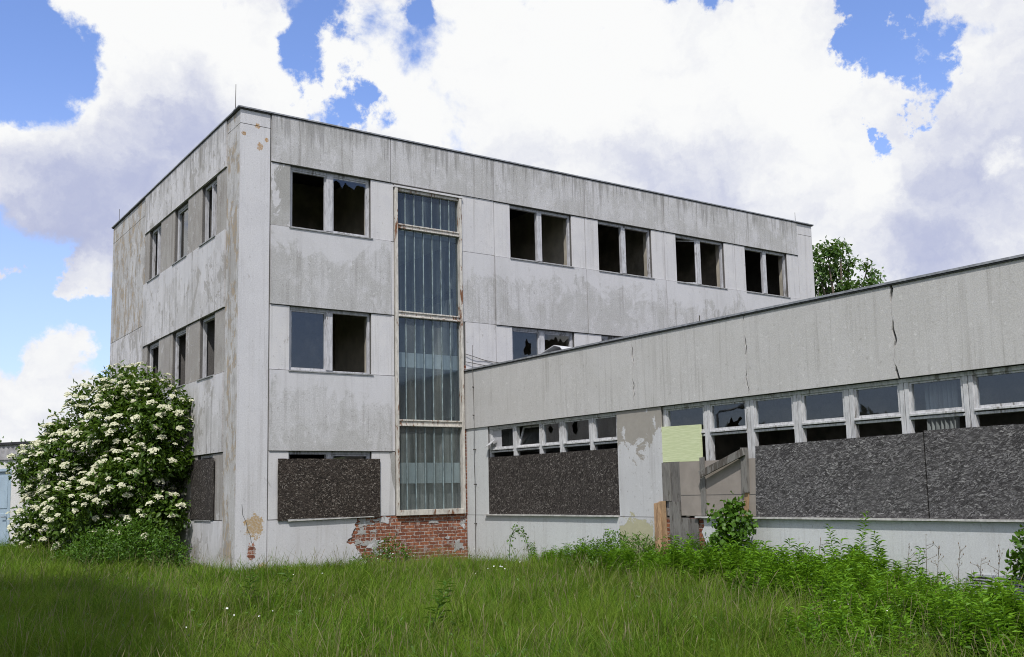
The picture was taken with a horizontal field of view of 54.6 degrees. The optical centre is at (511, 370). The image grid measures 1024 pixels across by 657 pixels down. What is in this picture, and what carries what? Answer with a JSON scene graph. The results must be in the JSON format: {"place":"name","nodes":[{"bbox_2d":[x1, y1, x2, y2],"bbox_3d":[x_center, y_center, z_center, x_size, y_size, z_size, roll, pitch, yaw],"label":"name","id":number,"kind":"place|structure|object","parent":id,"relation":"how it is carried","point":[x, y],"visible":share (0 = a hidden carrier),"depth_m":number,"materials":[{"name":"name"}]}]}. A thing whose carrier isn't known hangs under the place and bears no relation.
{"place":"outdoors","nodes":[
{"label":"outdoors","id":0,"kind":"place"},
{"bbox_2d":[0,530,1023,656],"bbox_3d":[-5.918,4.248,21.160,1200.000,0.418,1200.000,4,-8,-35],"label":"ground","id":1,"kind":"structure","parent":0,"point":[553,628],"depth_m":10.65,"materials":[{"name":"green plant"}]},
{"bbox_2d":[0,441,136,548],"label":"shed","id":2,"kind":"structure","parent":1,"relation":"on","point":[9,498],"depth_m":27.45,"materials":[{"name":"white paint"}]},
{"bbox_2d":[0,472,8,543],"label":"door","id":3,"kind":"structure","parent":2,"relation":"in","point":[4,481],"depth_m":27.53,"materials":[{"name":"blue paint"}]},
{"bbox_2d":[0,360,194,562],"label":"elder shrub","id":4,"kind":"object","parent":1,"relation":"on","point":[113,469],"visible":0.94,"depth_m":23.95,"materials":[{"name":"green plant"}]},
{"bbox_2d":[48,513,195,569],"bbox_3d":[-8.795,3.964,22.299,3.592,1.512,1.448,-2,-7,9],"label":"bush","id":5,"kind":"object","parent":1,"relation":"on","point":[123,543],"visible":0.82,"depth_m":22.16,"materials":[{"name":"green plant"}]},
{"bbox_2d":[239,572,259,607],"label":"meadow weed","id":6,"kind":"object","parent":1,"relation":"on","point":[245,586],"visible":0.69,"depth_m":13.66,"materials":[{"name":"green plant"}]},
{"bbox_2d":[277,566,296,591],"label":"meadow weed","id":7,"kind":"object","parent":1,"relation":"on","point":[287,570],"visible":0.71,"depth_m":16.20,"materials":[{"name":"green plant"}]},
{"bbox_2d":[346,533,415,564],"bbox_3d":[-2.999,4.265,22.582,1.681,1.092,0.953,1,-7,-19],"label":"bush","id":8,"kind":"object","parent":1,"relation":"on","point":[389,550],"visible":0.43,"depth_m":22.70,"materials":[{"name":"green plant"}]},
{"bbox_2d":[421,578,455,642],"bbox_3d":[-0.834,2.643,10.863,0.474,0.716,0.368,0,-7,-8],"label":"meadow weed","id":9,"kind":"object","parent":1,"relation":"on","point":[444,583],"visible":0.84,"depth_m":10.86,"materials":[{"name":"green plant"}]},
{"bbox_2d":[109,90,814,570],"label":"office block","id":10,"kind":"structure","parent":1,"relation":"on","point":[285,286],"depth_m":24.97,"materials":[{"name":"concrete"}]},
{"bbox_2d":[146,226,160,282],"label":"window","id":11,"kind":"structure","parent":10,"relation":"in","point":[158,230],"depth_m":27.93,"materials":[{"name":"white wood"}]},
{"bbox_2d":[150,342,158,378],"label":"window","id":12,"kind":"structure","parent":10,"relation":"in","point":[152,347],"depth_m":27.91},
{"bbox_2d":[170,329,185,389],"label":"window","id":13,"kind":"structure","parent":10,"relation":"in","point":[182,332],"depth_m":25.86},
{"bbox_2d":[171,203,187,265],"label":"window","id":14,"kind":"structure","parent":10,"relation":"in","point":[185,208],"depth_m":26.25,"materials":[{"name":"white wood"}]},
{"bbox_2d":[190,458,213,519],"bbox_3d":[-7.234,2.768,23.131,0.020,1.397,1.666,4,-8,-35],"label":"chipboard sheet","id":15,"kind":"object","parent":10,"relation":"on","point":[202,492],"visible":1,"depth_m":23.06,"materials":[{"name":"wood"}]},
{"bbox_2d":[194,454,212,520],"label":"window","id":16,"kind":"structure","parent":10,"relation":"in","point":[211,455],"depth_m":23.25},
{"bbox_2d":[196,314,214,380],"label":"window","id":17,"kind":"structure","parent":10,"relation":"in","point":[204,371],"depth_m":24.00,"materials":[{"name":"white wood"}]},
{"bbox_2d":[198,179,216,246],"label":"window","id":18,"kind":"structure","parent":10,"relation":"in","point":[213,186],"depth_m":23.97,"materials":[{"name":"white wood"}]},
{"bbox_2d":[277,458,379,520],"bbox_3d":[-4.130,2.687,22.566,2.517,1.373,0.020,4,-8,-35],"label":"chipboard sheet","id":19,"kind":"object","parent":10,"relation":"attached to","point":[321,488],"visible":1,"depth_m":22.52,"materials":[{"name":"brown wood"}]},
{"bbox_2d":[288,516,373,521],"bbox_3d":[-4.082,3.355,22.479,2.080,0.055,0.025,4,-8,-35],"label":"batten","id":20,"kind":"object","parent":19,"relation":"attached to","point":[329,518],"visible":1,"depth_m":22.43,"materials":[{"name":"grey wood"}]},
{"bbox_2d":[288,451,372,519],"bbox_3d":[-4.161,2.612,22.679,2.120,1.538,0.225,4,-8,-35],"label":"window","id":21,"kind":"structure","parent":10,"relation":"in","point":[327,454],"depth_m":22.77,"materials":[{"name":"white wood"}]},
{"bbox_2d":[289,166,372,238],"bbox_3d":[-4.298,-3.958,23.483,2.120,1.498,0.225,4,-8,-35],"label":"window","id":22,"kind":"structure","parent":10,"relation":"in","point":[329,178],"depth_m":23.49,"materials":[{"name":"white wood"}]},
{"bbox_2d":[288,306,373,375],"bbox_3d":[-4.230,-0.678,23.082,2.120,1.508,0.225,4,-8,-35],"label":"window","id":23,"kind":"structure","parent":10,"relation":"in","point":[327,314],"depth_m":23.07,"materials":[{"name":"white wood"}]},
{"bbox_2d":[509,205,574,267],"bbox_3d":[0.768,-3.637,26.972,2.140,1.498,0.225,4,-8,-35],"label":"window","id":24,"kind":"structure","parent":10,"relation":"in","point":[537,214],"depth_m":27.00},
{"bbox_2d":[512,327,572,353],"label":"window","id":25,"kind":"structure","parent":10,"relation":"in","point":[540,334],"depth_m":26.61,"materials":[{"name":"white wood"}]},
{"bbox_2d":[601,335,618,340],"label":"window","id":26,"kind":"structure","parent":10,"relation":"in","point":[602,337],"depth_m":27.97,"materials":[{"name":"white wood"}]},
{"bbox_2d":[598,221,654,278],"bbox_3d":[3.252,-3.480,28.682,2.100,1.498,0.225,4,-8,-35],"label":"window","id":27,"kind":"structure","parent":10,"relation":"in","point":[622,246],"depth_m":28.71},
{"bbox_2d":[675,235,727,288],"bbox_3d":[5.668,-3.305,30.524,2.140,1.498,0.519,4,-8,-35],"label":"window","id":28,"kind":"structure","parent":10,"relation":"in","point":[698,281],"depth_m":30.41,"materials":[{"name":"white wood"}]},
{"bbox_2d":[744,247,790,297],"bbox_3d":[8.211,-3.166,32.098,2.080,1.498,0.225,4,-8,-35],"label":"window","id":29,"kind":"structure","parent":10,"relation":"in","point":[762,253],"depth_m":32.13,"materials":[{"name":"white wood"}]},
{"bbox_2d":[506,522,531,559],"bbox_3d":[0.166,3.890,21.828,0.334,1.108,0.996,4,-8,-35],"label":"bramble","id":30,"kind":"object","parent":1,"relation":"on","point":[518,532],"visible":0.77,"depth_m":21.92,"materials":[{"name":"green plant"}]},
{"bbox_2d":[556,529,658,573],"bbox_3d":[1.831,3.608,19.159,2.323,1.120,1.352,-4,-8,24],"label":"bush","id":31,"kind":"object","parent":1,"relation":"on","point":[637,543],"visible":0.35,"depth_m":19.16,"materials":[{"name":"green plant"}]},
{"bbox_2d":[601,529,613,570],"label":"tall weed","id":32,"kind":"object","parent":1,"relation":"on","point":[606,549],"visible":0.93,"depth_m":18.70,"materials":[{"name":"green plant"}]},
{"bbox_2d":[654,502,662,551],"bbox_3d":[2.784,3.181,18.827,0.137,1.364,0.478,-2,-7,8],"label":"plank","id":33,"kind":"object","parent":1,"relation":"on","point":[658,522],"visible":0.56,"depth_m":18.89,"materials":[{"name":"brown wood"}]},
{"bbox_2d":[659,501,667,553],"bbox_3d":[2.891,3.165,18.838,0.056,1.368,0.230,4,-8,-35],"label":"plank","id":34,"kind":"object","parent":1,"relation":"on","point":[662,505],"visible":0.54,"depth_m":18.85,"materials":[{"name":"brown wood"}]},
{"bbox_2d":[638,531,708,561],"bbox_3d":[3.236,3.467,17.834,1.474,1.128,2.381,4,-8,-35],"label":"bush","id":35,"kind":"object","parent":1,"relation":"on","point":[699,547],"visible":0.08,"depth_m":18.11,"materials":[{"name":"green plant"}]},
{"bbox_2d":[700,491,758,560],"bbox_3d":[3.715,2.916,16.899,0.985,1.738,0.839,-3,-7,16],"label":"sapling","id":36,"kind":"object","parent":1,"relation":"on","point":[726,526],"visible":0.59,"depth_m":16.91,"materials":[{"name":"green plant"}]},
{"bbox_2d":[464,254,1023,591],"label":"wing","id":37,"kind":"structure","parent":1,"relation":"on","point":[868,361],"depth_m":17.49,"materials":[{"name":"grey concrete"}]},
{"bbox_2d":[489,412,616,456],"bbox_3d":[0.905,2.152,22.140,0.284,2.095,4.727,4,-8,-35],"label":"window","id":38,"kind":"structure","parent":37,"relation":"in","point":[495,432],"depth_m":22.14,"materials":[{"name":"white wood"}]},
{"bbox_2d":[488,448,619,514],"bbox_3d":[0.806,2.512,22.026,0.018,1.361,4.708,4,-9,-35],"label":"chipboard sheet","id":39,"kind":"object","parent":37,"relation":"on","point":[584,482],"visible":1,"depth_m":21.76,"materials":[{"name":"wood"}]},
{"bbox_2d":[540,345,570,353],"bbox_3d":[1.077,-0.441,22.772,0.623,0.214,1.285,5,-10,-44],"label":"bent sheet","id":40,"kind":"object","parent":37,"relation":"on","point":[554,348],"visible":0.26,"depth_m":22.59,"materials":[{"name":"white metal"}]},
{"bbox_2d":[662,463,671,500],"bbox_3d":[2.971,2.129,18.988,0.044,0.730,0.220,4,-8,-35],"label":"upright board","id":41,"kind":"object","parent":37,"relation":"attached to","point":[666,480],"visible":1,"depth_m":18.97,"materials":[{"name":"grey wood"}]},
{"bbox_2d":[669,502,681,546],"bbox_3d":[3.089,3.045,18.675,0.028,1.150,0.280,4,-9,-35],"label":"upright board","id":42,"kind":"object","parent":37,"relation":"attached to","point":[675,516],"visible":0.56,"depth_m":18.68,"materials":[{"name":"grey wood"}]},
{"bbox_2d":[670,462,680,501],"bbox_3d":[3.114,2.102,18.797,0.035,0.750,0.250,4,-8,-35],"label":"upright board","id":43,"kind":"object","parent":37,"relation":"attached to","point":[675,482],"visible":1,"depth_m":18.79,"materials":[{"name":"grey wood"}]},
{"bbox_2d":[661,424,702,461],"bbox_3d":[3.206,1.377,18.752,0.041,0.695,1.040,4,-9,-35],"label":"green panel","id":44,"kind":"object","parent":37,"relation":"attached to","point":[683,443],"visible":1,"depth_m":18.71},
{"bbox_2d":[681,518,689,550],"bbox_3d":[3.234,3.177,18.457,0.030,0.870,0.190,4,-8,-35],"label":"upright board","id":45,"kind":"object","parent":37,"relation":"attached to","point":[684,525],"visible":0.38,"depth_m":18.47,"materials":[{"name":"grey wood"}]},
{"bbox_2d":[688,518,699,554],"bbox_3d":[3.366,3.161,18.272,0.031,0.870,0.235,4,-8,-35],"label":"upright board","id":46,"kind":"object","parent":37,"relation":"attached to","point":[693,525],"visible":0.5,"depth_m":18.27,"materials":[{"name":"grey wood"}]},
{"bbox_2d":[679,458,755,515],"bbox_3d":[3.720,2.116,17.899,0.015,1.004,1.894,4,-9,-35],"label":"hardboard panel","id":47,"kind":"object","parent":37,"relation":"on","point":[722,482],"visible":0.79,"depth_m":17.96,"materials":[{"name":"beige wood"}]},
{"bbox_2d":[699,457,706,515],"bbox_3d":[3.505,2.118,18.171,0.028,1.070,0.120,4,-8,-35],"label":"batten","id":48,"kind":"object","parent":47,"relation":"attached to","point":[703,489],"visible":0.94,"depth_m":18.15,"materials":[{"name":"grey wood"}]},
{"bbox_2d":[740,448,749,492],"bbox_3d":[4.080,1.738,17.361,0.064,0.785,0.141,4,-8,-35],"label":"post","id":49,"kind":"object","parent":47,"relation":"attached to","point":[745,482],"visible":1,"depth_m":17.32,"materials":[{"name":"grey wood"}]},
{"bbox_2d":[698,448,744,477],"bbox_3d":[3.742,1.656,17.724,0.035,0.490,1.082,4,-9,-37],"label":"plank","id":50,"kind":"object","parent":49,"relation":"attached to","point":[722,462],"visible":1,"depth_m":17.69,"materials":[{"name":"grey wood"}]},
{"bbox_2d":[744,492,749,515],"bbox_3d":[4.097,2.334,17.316,0.024,0.410,0.140,4,-8,-35],"label":"batten","id":51,"kind":"object","parent":47,"relation":"attached to","point":[746,499],"visible":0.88,"depth_m":17.30,"materials":[{"name":"orange wood"}]},
{"bbox_2d":[755,432,928,518],"bbox_3d":[5.150,1.717,15.899,0.020,1.263,3.245,4,-9,-35],"label":"chipboard sheet","id":52,"kind":"object","parent":37,"relation":"on","point":[883,476],"visible":1,"depth_m":15.71,"materials":[{"name":"grey wood"}]},
{"bbox_2d":[662,365,1023,516],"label":"window","id":53,"kind":"structure","parent":37,"relation":"in","point":[970,395],"depth_m":15.76,"materials":[{"name":"white wood"}]},
{"bbox_2d":[924,380,959,429],"bbox_3d":[6.426,1.058,14.741,0.077,1.800,0.500,4,-8,-35],"label":"curtain","id":54,"kind":"object","parent":37,"relation":"hanging from","point":[941,395],"visible":0.37,"depth_m":14.79,"materials":[{"name":"fabric"}]},
{"bbox_2d":[924,424,1023,519],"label":"chipboard sheet","id":55,"kind":"object","parent":37,"relation":"on","point":[975,472],"visible":1,"depth_m":13.95,"materials":[{"name":"grey wood"}]},
{"bbox_2d":[967,574,994,591],"bbox_3d":[6.536,3.045,13.785,0.038,0.420,0.390,4,-9,-35],"label":"vent grille","id":56,"kind":"object","parent":37,"relation":"attached to","point":[978,579],"visible":0.16,"depth_m":13.80,"materials":[{"name":"grey metal"}]},
{"bbox_2d":[995,575,1023,601],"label":"vent grille","id":57,"kind":"object","parent":37,"relation":"attached to","point":[1017,584],"visible":0.12,"depth_m":13.41,"materials":[{"name":"grey metal"}]},
{"bbox_2d":[527,533,1023,656],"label":"weeds","id":58,"kind":"object","parent":1,"relation":"on","point":[850,571],"visible":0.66,"depth_m":10.57,"materials":[{"name":"green plant"}]},
{"bbox_2d":[824,523,839,560],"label":"tall weed","id":59,"kind":"object","parent":1,"relation":"on","point":[831,541],"visible":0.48,"depth_m":15.23,"materials":[{"name":"green plant"}]},
{"bbox_2d":[812,235,885,296],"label":"leafy tree","id":60,"kind":"object","parent":1,"relation":"on","point":[824,275],"visible":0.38,"depth_m":57.44,"materials":[{"name":"leaf"},{"name":"grey bark"}]},
{"bbox_2d":[853,511,871,558],"bbox_3d":[5.231,2.755,14.915,0.480,1.274,0.330,4,-8,-35],"label":"tall weed","id":61,"kind":"object","parent":1,"relation":"on","point":[862,534],"visible":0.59,"depth_m":14.96,"materials":[{"name":"green plant"}]},
{"bbox_2d":[867,530,887,570],"bbox_3d":[5.336,2.814,14.321,0.533,1.030,0.352,18,-20,-69],"label":"tall weed","id":62,"kind":"object","parent":1,"relation":"on","point":[876,545],"visible":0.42,"depth_m":14.28,"materials":[{"name":"green plant"}]},
{"bbox_2d":[908,546,927,580],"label":"tall weed","id":63,"kind":"object","parent":1,"relation":"on","point":[923,557],"visible":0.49,"depth_m":13.96,"materials":[{"name":"green plant"}]},
{"bbox_2d":[923,542,936,580],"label":"dry stalk","id":64,"kind":"object","parent":1,"relation":"on","point":[928,559],"visible":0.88,"depth_m":14.24,"materials":[{"name":"plant"}]},
{"bbox_2d":[931,545,943,580],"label":"dry stalk","id":65,"kind":"object","parent":1,"relation":"on","point":[938,547],"visible":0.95,"depth_m":14.07,"materials":[{"name":"plant"}]},
{"bbox_2d":[957,542,965,582],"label":"dry stalk","id":66,"kind":"object","parent":1,"relation":"on","point":[959,559],"visible":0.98,"depth_m":13.80,"materials":[{"name":"plant"}]},
{"bbox_2d":[970,557,989,586],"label":"dry stalk","id":67,"kind":"object","parent":1,"relation":"on","point":[980,569],"visible":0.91,"depth_m":13.53,"materials":[{"name":"plant"}]},
{"bbox_2d":[988,545,1002,576],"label":"dry stalk","id":68,"kind":"object","parent":1,"relation":"on","point":[998,562],"visible":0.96,"depth_m":13.30,"materials":[{"name":"plant"}]},
{"bbox_2d":[1003,524,1023,587],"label":"climbing bush","id":69,"kind":"object","parent":1,"relation":"on","point":[1019,555],"visible":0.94,"depth_m":12.91,"materials":[{"name":"green plant"}]},
{"bbox_2d":[0,0,1023,442],"label":"sky","id":70,"kind":"structure","parent":0,"point":[893,129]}
]}

